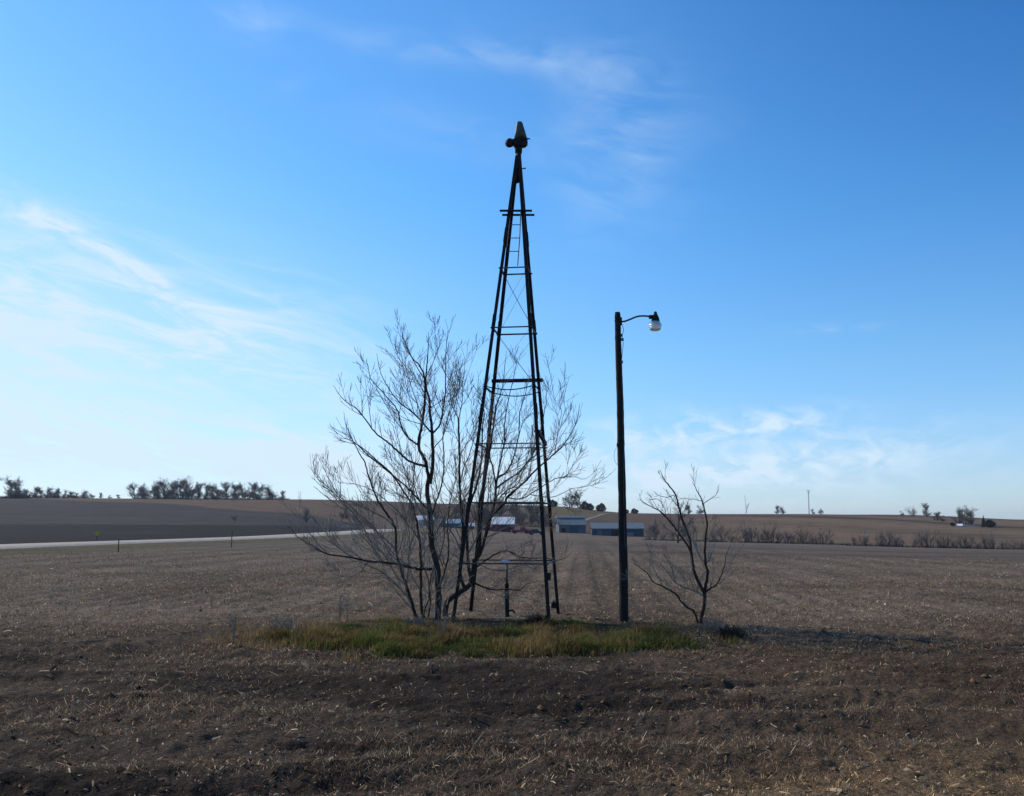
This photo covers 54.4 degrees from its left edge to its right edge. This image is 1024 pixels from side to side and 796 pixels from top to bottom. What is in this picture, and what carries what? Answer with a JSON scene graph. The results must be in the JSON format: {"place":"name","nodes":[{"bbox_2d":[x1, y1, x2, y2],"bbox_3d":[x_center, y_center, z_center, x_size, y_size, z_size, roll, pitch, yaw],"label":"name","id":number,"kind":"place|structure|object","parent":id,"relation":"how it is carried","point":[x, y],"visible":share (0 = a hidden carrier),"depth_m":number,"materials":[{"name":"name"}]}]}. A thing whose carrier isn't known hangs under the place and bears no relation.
{"place":"outdoors","nodes":[
{"label":"outdoors","id":0,"kind":"place"},
{"bbox_2d":[0,529,402,548],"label":"road","id":1,"kind":"structure","parent":0,"point":[24,545],"depth_m":92.09,"materials":[{"name":"asphalt"}]},
{"bbox_2d":[212,616,748,663],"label":"grass","id":2,"kind":"structure","parent":0,"point":[660,642],"depth_m":15.81,"materials":[{"name":"plant"}]},
{"bbox_2d":[0,498,1023,795],"bbox_3d":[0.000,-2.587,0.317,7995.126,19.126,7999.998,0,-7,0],"label":"ground","id":3,"kind":"structure","parent":0,"point":[40,520],"depth_m":13.61,"materials":[{"name":"soil"}]},
{"bbox_2d":[0,476,24,495],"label":"bare tree","id":4,"kind":"object","parent":3,"relation":"on","point":[10,483],"visible":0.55,"depth_m":523.19,"materials":[{"name":"plant"}]},
{"bbox_2d":[2,479,23,495],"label":"bare tree","id":5,"kind":"object","parent":3,"relation":"on","point":[17,490],"visible":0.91,"depth_m":515.38,"materials":[{"name":"plant"}]},
{"bbox_2d":[0,493,31,498],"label":"undergrowth","id":6,"kind":"object","parent":3,"relation":"on","point":[17,497],"visible":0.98,"depth_m":476.56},
{"bbox_2d":[32,487,42,496],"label":"bare tree","id":7,"kind":"object","parent":3,"relation":"on","point":[36,492],"visible":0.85,"depth_m":521.32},
{"bbox_2d":[0,493,93,497],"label":"undergrowth","id":8,"kind":"object","parent":3,"relation":"on","point":[71,496],"visible":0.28,"depth_m":504.62,"materials":[{"name":"plant"}]},
{"bbox_2d":[41,486,54,497],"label":"bare tree","id":9,"kind":"object","parent":3,"relation":"on","point":[48,491],"visible":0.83,"depth_m":515.04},
{"bbox_2d":[125,483,141,497],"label":"bare tree","id":10,"kind":"object","parent":3,"relation":"on","point":[132,488],"visible":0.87,"depth_m":504.98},
{"bbox_2d":[137,483,154,497],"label":"bare tree","id":11,"kind":"object","parent":3,"relation":"on","point":[147,494],"visible":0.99,"depth_m":501.15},
{"bbox_2d":[150,484,163,497],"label":"bare tree","id":12,"kind":"object","parent":3,"relation":"on","point":[156,494],"visible":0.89,"depth_m":500.45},
{"bbox_2d":[151,476,176,497],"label":"bare tree","id":13,"kind":"object","parent":3,"relation":"on","point":[163,490],"visible":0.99,"depth_m":501.44,"materials":[{"name":"plant"}]},
{"bbox_2d":[167,481,179,497],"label":"bare tree","id":14,"kind":"object","parent":3,"relation":"on","point":[172,488],"visible":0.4,"depth_m":509.67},
{"bbox_2d":[172,479,188,498],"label":"bare tree","id":15,"kind":"object","parent":3,"relation":"on","point":[175,486],"visible":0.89,"depth_m":503.16,"materials":[{"name":"plant"}]},
{"bbox_2d":[178,475,203,498],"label":"bare tree","id":16,"kind":"object","parent":3,"relation":"on","point":[186,486],"visible":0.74,"depth_m":506.70,"materials":[{"name":"plant"}]},
{"bbox_2d":[184,485,197,497],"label":"bare tree","id":17,"kind":"object","parent":3,"relation":"on","point":[191,492],"visible":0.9,"depth_m":499.13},
{"bbox_2d":[132,495,263,499],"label":"undergrowth","id":18,"kind":"object","parent":3,"relation":"on","point":[211,497],"visible":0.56,"depth_m":495.55,"materials":[{"name":"plant"}]},
{"bbox_2d":[192,482,206,498],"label":"bare tree","id":19,"kind":"object","parent":3,"relation":"on","point":[198,491],"visible":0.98,"depth_m":496.48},
{"bbox_2d":[200,481,213,497],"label":"bare tree","id":20,"kind":"object","parent":3,"relation":"on","point":[207,489],"visible":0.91,"depth_m":506.87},
{"bbox_2d":[210,483,230,497],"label":"bare tree","id":21,"kind":"object","parent":3,"relation":"on","point":[215,489],"visible":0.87,"depth_m":507.65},
{"bbox_2d":[219,481,230,497],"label":"bare tree","id":22,"kind":"object","parent":3,"relation":"on","point":[225,491],"visible":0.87,"depth_m":507.91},
{"bbox_2d":[227,609,237,635],"bbox_3d":[-4.757,3.834,16.937,0.171,0.494,0.302,1,-7,-8],"label":"dead stalk","id":23,"kind":"object","parent":3,"relation":"on","point":[233,621],"visible":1,"depth_m":16.92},
{"bbox_2d":[226,487,239,500],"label":"bare shrub","id":24,"kind":"object","parent":3,"relation":"on","point":[234,495],"visible":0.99,"depth_m":449.46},
{"bbox_2d":[227,481,242,498],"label":"bare tree","id":25,"kind":"object","parent":3,"relation":"on","point":[235,488],"visible":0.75,"depth_m":506.21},
{"bbox_2d":[234,483,247,497],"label":"bare tree","id":26,"kind":"object","parent":3,"relation":"on","point":[241,489],"visible":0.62,"depth_m":511.01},
{"bbox_2d":[242,486,254,498],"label":"bare tree","id":27,"kind":"object","parent":3,"relation":"on","point":[251,493],"visible":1,"depth_m":494.66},
{"bbox_2d":[246,482,260,498],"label":"bare tree","id":28,"kind":"object","parent":3,"relation":"on","point":[253,487],"visible":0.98,"depth_m":498.31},
{"bbox_2d":[254,483,265,498],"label":"bare tree","id":29,"kind":"object","parent":3,"relation":"on","point":[260,488],"visible":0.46,"depth_m":511.19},
{"bbox_2d":[262,485,277,497],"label":"bare tree","id":30,"kind":"object","parent":3,"relation":"on","point":[266,489],"visible":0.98,"depth_m":499.78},
{"bbox_2d":[261,497,288,499],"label":"undergrowth","id":31,"kind":"object","parent":3,"relation":"on","point":[270,498],"visible":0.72,"depth_m":494.56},
{"bbox_2d":[263,611,303,630],"bbox_3d":[-4.130,4.037,17.928,0.581,0.427,0.748,-3,-8,23],"label":"weed clump","id":32,"kind":"object","parent":3,"relation":"on","point":[287,622],"visible":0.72,"depth_m":17.88,"materials":[{"name":"plant"}]},
{"bbox_2d":[300,507,310,522],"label":"bare tree","id":33,"kind":"object","parent":3,"relation":"on","point":[305,517],"visible":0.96,"depth_m":253.11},
{"bbox_2d":[339,590,348,619],"bbox_3d":[-3.352,4.154,19.914,0.204,0.640,0.386,-1,-7,7],"label":"dead stalk","id":34,"kind":"object","parent":3,"relation":"on","point":[340,611],"visible":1,"depth_m":19.86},
{"bbox_2d":[340,507,348,518],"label":"bare tree","id":35,"kind":"object","parent":3,"relation":"on","point":[345,512],"visible":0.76,"depth_m":297.96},
{"bbox_2d":[275,310,490,618],"bbox_3d":[-2.592,1.363,20.522,4.401,6.564,2.518,1,-7,-11],"label":"bare tree","id":36,"kind":"object","parent":3,"relation":"on","point":[435,557],"visible":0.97,"depth_m":20.38,"materials":[{"name":"brown plant"}]},
{"bbox_2d":[403,613,430,625],"bbox_3d":[-1.774,4.130,18.477,0.485,0.279,0.572,-5,-8,33],"label":"weed clump","id":37,"kind":"object","parent":3,"relation":"on","point":[417,621],"visible":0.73,"depth_m":18.46,"materials":[{"name":"plant"}]},
{"bbox_2d":[414,515,433,525],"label":"house","id":38,"kind":"structure","parent":3,"relation":"on","point":[419,517],"depth_m":298.26,"materials":[{"name":"white"}]},
{"bbox_2d":[429,578,457,635],"bbox_3d":[-1.106,3.425,15.948,0.462,1.076,0.380,0,-7,0],"label":"dead stalk","id":39,"kind":"object","parent":3,"relation":"on","point":[442,612],"visible":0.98,"depth_m":15.99,"materials":[{"name":"plant"}]},
{"bbox_2d":[440,519,461,527],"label":"shed","id":40,"kind":"structure","parent":3,"relation":"on","point":[457,522],"depth_m":297.75,"materials":[{"name":"grey"}]},
{"bbox_2d":[450,505,459,518],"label":"bare tree","id":41,"kind":"object","parent":3,"relation":"on","point":[456,512],"visible":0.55,"depth_m":341.85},
{"bbox_2d":[148,608,770,658],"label":"dry grass","id":42,"kind":"structure","parent":3,"relation":"on","point":[361,618],"depth_m":17.76,"materials":[{"name":"plant"}]},
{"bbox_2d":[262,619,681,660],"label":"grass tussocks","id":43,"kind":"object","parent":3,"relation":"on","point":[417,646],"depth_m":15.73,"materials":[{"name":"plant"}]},
{"bbox_2d":[473,504,488,521],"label":"bare tree","id":44,"kind":"object","parent":3,"relation":"on","point":[484,510],"visible":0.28,"depth_m":348.22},
{"bbox_2d":[4,587,987,766],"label":"corn husks","id":45,"kind":"object","parent":3,"relation":"on","point":[295,664],"visible":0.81,"depth_m":13.74},
{"bbox_2d":[494,496,510,516],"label":"bare tree","id":46,"kind":"object","parent":3,"relation":"on","point":[499,515],"visible":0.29,"depth_m":369.61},
{"bbox_2d":[491,517,514,531],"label":"barn","id":47,"kind":"structure","parent":3,"relation":"on","point":[500,523],"depth_m":289.67,"materials":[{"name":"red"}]},
{"bbox_2d":[481,617,529,619],"bbox_3d":[-0.123,4.483,20.198,0.982,0.038,0.350,0,-7,-4],"label":"well cover","id":48,"kind":"object","parent":3,"relation":"on","point":[493,618],"visible":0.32,"depth_m":20.20,"materials":[{"name":"grey wood"}]},
{"bbox_2d":[452,121,559,619],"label":"windmill tower","id":49,"kind":"structure","parent":3,"relation":"on","point":[518,142],"depth_m":21.61,"materials":[{"name":"metal"}]},
{"bbox_2d":[500,560,515,616],"bbox_3d":[-0.086,4.020,20.765,0.326,1.263,0.195,0,-7,0],"label":"well pump","id":50,"kind":"object","parent":3,"relation":"on","point":[506,608],"visible":0.73,"depth_m":20.71,"materials":[{"name":"metal"}]},
{"bbox_2d":[0,567,1023,795],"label":"dry chaff","id":51,"kind":"object","parent":3,"relation":"on","point":[499,754],"visible":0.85,"depth_m":11.31,"materials":[{"name":"plant"}]},
{"bbox_2d":[0,551,1023,795],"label":"corn residue","id":52,"kind":"object","parent":3,"relation":"on","point":[122,745],"visible":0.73,"depth_m":16.32},
{"bbox_2d":[0,598,1023,795],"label":"soil clods","id":53,"kind":"object","parent":3,"relation":"on","point":[540,707],"visible":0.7,"depth_m":11.24,"materials":[{"name":"soil"}]},
{"bbox_2d":[417,334,609,616],"bbox_3d":[0.122,1.656,20.880,4.183,6.010,2.538,0,-7,0],"label":"bare tree","id":54,"kind":"object","parent":3,"relation":"on","point":[479,551],"visible":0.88,"depth_m":20.89,"materials":[{"name":"brown plant"}]},
{"bbox_2d":[5,546,1023,624],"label":"corn stubble","id":55,"kind":"object","parent":3,"relation":"on","point":[524,580],"visible":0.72,"depth_m":35.54,"materials":[{"name":"plant"}]},
{"bbox_2d":[509,499,529,523],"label":"bare tree","id":56,"kind":"object","parent":3,"relation":"on","point":[519,517],"visible":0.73,"depth_m":348.44,"materials":[{"name":"plant"}]},
{"bbox_2d":[511,527,529,533],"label":"parked pickup","id":57,"kind":"object","parent":3,"relation":"on","point":[523,529],"visible":0.99,"depth_m":272.87,"materials":[{"name":"red paint"}]},
{"bbox_2d":[523,499,539,524],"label":"bare tree","id":58,"kind":"object","parent":3,"relation":"on","point":[528,510],"visible":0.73,"depth_m":352.92,"materials":[{"name":"plant"}]},
{"bbox_2d":[528,529,540,534],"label":"parked car","id":59,"kind":"object","parent":3,"relation":"on","point":[535,531],"visible":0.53,"depth_m":259.00,"materials":[{"name":"grey paint"}]},
{"bbox_2d":[523,612,554,624],"bbox_3d":[0.522,4.232,19.122,0.622,0.304,0.509,0,-7,0],"label":"weed clump","id":60,"kind":"object","parent":3,"relation":"on","point":[537,618],"visible":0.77,"depth_m":19.06,"materials":[{"name":"green plant"}]},
{"bbox_2d":[537,506,553,525],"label":"bare tree","id":61,"kind":"object","parent":3,"relation":"on","point":[545,516],"visible":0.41,"depth_m":346.19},
{"bbox_2d":[562,487,578,506],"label":"bare tree","id":62,"kind":"object","parent":3,"relation":"on","point":[568,499],"visible":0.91,"depth_m":555.07,"materials":[{"name":"plant"}]},
{"bbox_2d":[555,516,586,532],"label":"shed","id":63,"kind":"structure","parent":3,"relation":"on","point":[578,524],"depth_m":309.77,"materials":[{"name":"grey"}]},
{"bbox_2d":[570,527,577,532],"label":"door","id":64,"kind":"structure","parent":63,"relation":"in","point":[572,529],"depth_m":309.23,"materials":[{"name":"grey"}]},
{"bbox_2d":[571,491,582,508],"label":"bare tree","id":65,"kind":"object","parent":3,"relation":"on","point":[576,495],"visible":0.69,"depth_m":556.17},
{"bbox_2d":[581,501,590,509],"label":"evergreen tree","id":66,"kind":"object","parent":3,"relation":"on","point":[586,506],"visible":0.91,"depth_m":541.13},
{"bbox_2d":[595,503,606,510],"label":"evergreen tree","id":67,"kind":"object","parent":3,"relation":"on","point":[601,507],"visible":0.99,"depth_m":565.65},
{"bbox_2d":[590,523,644,536],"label":"shed","id":68,"kind":"structure","parent":3,"relation":"on","point":[611,529],"depth_m":282.67,"materials":[{"name":"grey"}]},
{"bbox_2d":[611,530,618,535],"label":"door","id":69,"kind":"structure","parent":68,"relation":"in","point":[614,532],"depth_m":282.38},
{"bbox_2d":[614,311,661,622],"bbox_3d":[2.551,1.364,19.933,0.991,6.300,0.262,-2,-7,14],"label":"yard lamp","id":70,"kind":"object","parent":3,"relation":"on","point":[655,324],"visible":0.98,"depth_m":19.92,"materials":[{"name":"brown wood"}]},
{"bbox_2d":[645,518,658,534],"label":"bare tree","id":71,"kind":"object","parent":3,"relation":"on","point":[652,526],"visible":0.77,"depth_m":298.03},
{"bbox_2d":[649,524,660,538],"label":"bare shrub","id":72,"kind":"object","parent":3,"relation":"on","point":[655,536],"visible":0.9,"depth_m":239.39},
{"bbox_2d":[656,498,697,542],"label":"bare tree","id":73,"kind":"object","parent":3,"relation":"on","point":[678,527],"visible":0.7,"depth_m":148.51,"materials":[{"name":"plant"}]},
{"bbox_2d":[620,460,748,623],"bbox_3d":[3.443,2.848,19.444,2.733,3.338,1.286,0,-7,0],"label":"bare tree","id":74,"kind":"object","parent":3,"relation":"on","point":[704,590],"visible":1,"depth_m":19.42,"materials":[{"name":"brown plant"}]},
{"bbox_2d":[694,615,734,633],"bbox_3d":[3.619,4.039,17.742,0.546,0.367,0.740,5,-9,-38],"label":"weed clump","id":75,"kind":"object","parent":3,"relation":"on","point":[715,625],"visible":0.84,"depth_m":17.72,"materials":[{"name":"plant"}]},
{"bbox_2d":[708,526,720,541],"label":"bare shrub","id":76,"kind":"object","parent":3,"relation":"on","point":[713,538],"visible":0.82,"depth_m":231.89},
{"bbox_2d":[717,523,734,541],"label":"bare shrub","id":77,"kind":"object","parent":3,"relation":"on","point":[722,537],"visible":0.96,"depth_m":233.93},
{"bbox_2d":[713,625,747,639],"bbox_3d":[3.734,4.018,17.035,0.534,0.292,0.600,5,-9,-34],"label":"weed clump","id":78,"kind":"object","parent":3,"relation":"on","point":[729,631],"visible":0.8,"depth_m":16.97,"materials":[{"name":"green plant"}]},
{"bbox_2d":[644,538,843,544],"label":"undergrowth","id":79,"kind":"object","parent":3,"relation":"on","point":[714,540],"visible":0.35,"depth_m":232.59,"materials":[{"name":"plant"}]},
{"bbox_2d":[736,515,753,542],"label":"bare shrub","id":80,"kind":"object","parent":3,"relation":"on","point":[744,535],"visible":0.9,"depth_m":235.91,"materials":[{"name":"plant"}]},
{"bbox_2d":[742,525,757,542],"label":"bare shrub","id":81,"kind":"object","parent":3,"relation":"on","point":[751,536],"visible":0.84,"depth_m":237.26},
{"bbox_2d":[754,528,769,542],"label":"bare shrub","id":82,"kind":"object","parent":3,"relation":"on","point":[761,534],"visible":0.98,"depth_m":233.86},
{"bbox_2d":[758,533,771,542],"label":"bare shrub","id":83,"kind":"object","parent":3,"relation":"on","point":[766,539],"visible":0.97,"depth_m":233.29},
{"bbox_2d":[761,521,777,542],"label":"bare shrub","id":84,"kind":"object","parent":3,"relation":"on","point":[773,531],"visible":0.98,"depth_m":233.58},
{"bbox_2d":[774,524,783,542],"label":"bare shrub","id":85,"kind":"object","parent":3,"relation":"on","point":[778,538],"visible":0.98,"depth_m":233.58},
{"bbox_2d":[781,531,791,542],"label":"bare shrub","id":86,"kind":"object","parent":3,"relation":"on","point":[787,540],"visible":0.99,"depth_m":231.59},
{"bbox_2d":[784,531,796,543],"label":"bare shrub","id":87,"kind":"object","parent":3,"relation":"on","point":[792,538],"visible":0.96,"depth_m":231.45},
{"bbox_2d":[796,534,808,543],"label":"bare shrub","id":88,"kind":"object","parent":3,"relation":"on","point":[798,540],"visible":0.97,"depth_m":231.60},
{"bbox_2d":[795,524,813,543],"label":"bare shrub","id":89,"kind":"object","parent":3,"relation":"on","point":[801,532],"visible":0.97,"depth_m":231.91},
{"bbox_2d":[817,527,832,544],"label":"bare shrub","id":90,"kind":"object","parent":3,"relation":"on","point":[821,534],"visible":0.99,"depth_m":227.76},
{"bbox_2d":[857,531,874,544],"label":"bare shrub","id":91,"kind":"object","parent":3,"relation":"on","point":[864,541],"visible":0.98,"depth_m":223.50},
{"bbox_2d":[875,531,887,545],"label":"bare shrub","id":92,"kind":"object","parent":3,"relation":"on","point":[881,541],"visible":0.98,"depth_m":221.50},
{"bbox_2d":[877,529,892,545],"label":"bare shrub","id":93,"kind":"object","parent":3,"relation":"on","point":[889,538],"visible":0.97,"depth_m":221.76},
{"bbox_2d":[889,530,902,545],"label":"bare shrub","id":94,"kind":"object","parent":3,"relation":"on","point":[896,540],"visible":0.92,"depth_m":221.68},
{"bbox_2d":[913,532,928,547],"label":"bare shrub","id":95,"kind":"object","parent":3,"relation":"on","point":[920,541],"visible":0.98,"depth_m":219.57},
{"bbox_2d":[920,503,932,515],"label":"bare tree","id":96,"kind":"object","parent":3,"relation":"on","point":[926,509],"visible":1,"depth_m":596.00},
{"bbox_2d":[919,529,941,546],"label":"bare shrub","id":97,"kind":"object","parent":3,"relation":"on","point":[924,540],"visible":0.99,"depth_m":218.57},
{"bbox_2d":[841,542,1023,549],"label":"undergrowth","id":98,"kind":"object","parent":3,"relation":"on","point":[912,546],"visible":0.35,"depth_m":217.71,"materials":[{"name":"plant"}]},
{"bbox_2d":[925,532,946,546],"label":"bare shrub","id":99,"kind":"object","parent":3,"relation":"on","point":[938,542],"visible":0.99,"depth_m":217.48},
{"bbox_2d":[933,511,940,520],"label":"bare tree","id":100,"kind":"object","parent":3,"relation":"on","point":[937,514],"visible":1,"depth_m":516.03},
{"bbox_2d":[938,531,954,546],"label":"bare shrub","id":101,"kind":"object","parent":3,"relation":"on","point":[950,538],"visible":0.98,"depth_m":217.56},
{"bbox_2d":[948,504,966,523],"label":"bare tree","id":102,"kind":"object","parent":3,"relation":"on","point":[961,519],"visible":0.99,"depth_m":465.94,"materials":[{"name":"plant"}]},
{"bbox_2d":[955,534,970,548],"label":"bare shrub","id":103,"kind":"object","parent":3,"relation":"on","point":[959,543],"visible":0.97,"depth_m":215.91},
{"bbox_2d":[955,533,975,548],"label":"bare shrub","id":104,"kind":"object","parent":3,"relation":"on","point":[973,541],"visible":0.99,"depth_m":214.72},
{"bbox_2d":[957,505,976,523],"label":"bare tree","id":105,"kind":"object","parent":3,"relation":"on","point":[968,517],"visible":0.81,"depth_m":469.00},
{"bbox_2d":[981,516,985,526],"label":"evergreen tree","id":106,"kind":"object","parent":3,"relation":"on","point":[983,523],"visible":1,"depth_m":448.36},
{"bbox_2d":[978,531,994,548],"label":"bare shrub","id":107,"kind":"object","parent":3,"relation":"on","point":[982,539],"visible":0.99,"depth_m":213.34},
{"bbox_2d":[985,519,995,526],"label":"evergreen tree","id":108,"kind":"object","parent":3,"relation":"on","point":[990,523],"visible":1,"depth_m":449.59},
{"bbox_2d":[984,529,997,548],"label":"bare shrub","id":109,"kind":"object","parent":3,"relation":"on","point":[991,543],"visible":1,"depth_m":212.81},
{"bbox_2d":[998,539,1010,548],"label":"bare shrub","id":110,"kind":"object","parent":3,"relation":"on","point":[1002,545],"visible":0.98,"depth_m":211.68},
{"bbox_2d":[1004,541,1017,549],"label":"bare shrub","id":111,"kind":"object","parent":3,"relation":"on","point":[1011,545],"visible":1,"depth_m":210.70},
{"bbox_2d":[1014,535,1023,549],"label":"bare shrub","id":112,"kind":"object","parent":3,"relation":"on","point":[1020,543],"visible":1,"depth_m":210.00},
{"bbox_2d":[0,0,1023,519],"label":"sky","id":113,"kind":"structure","parent":0,"point":[207,207],"materials":[{"name":"blue"}]},
{"bbox_2d":[585,513,617,520],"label":"path","id":114,"kind":"structure","parent":0,"point":[593,517],"depth_m":454.74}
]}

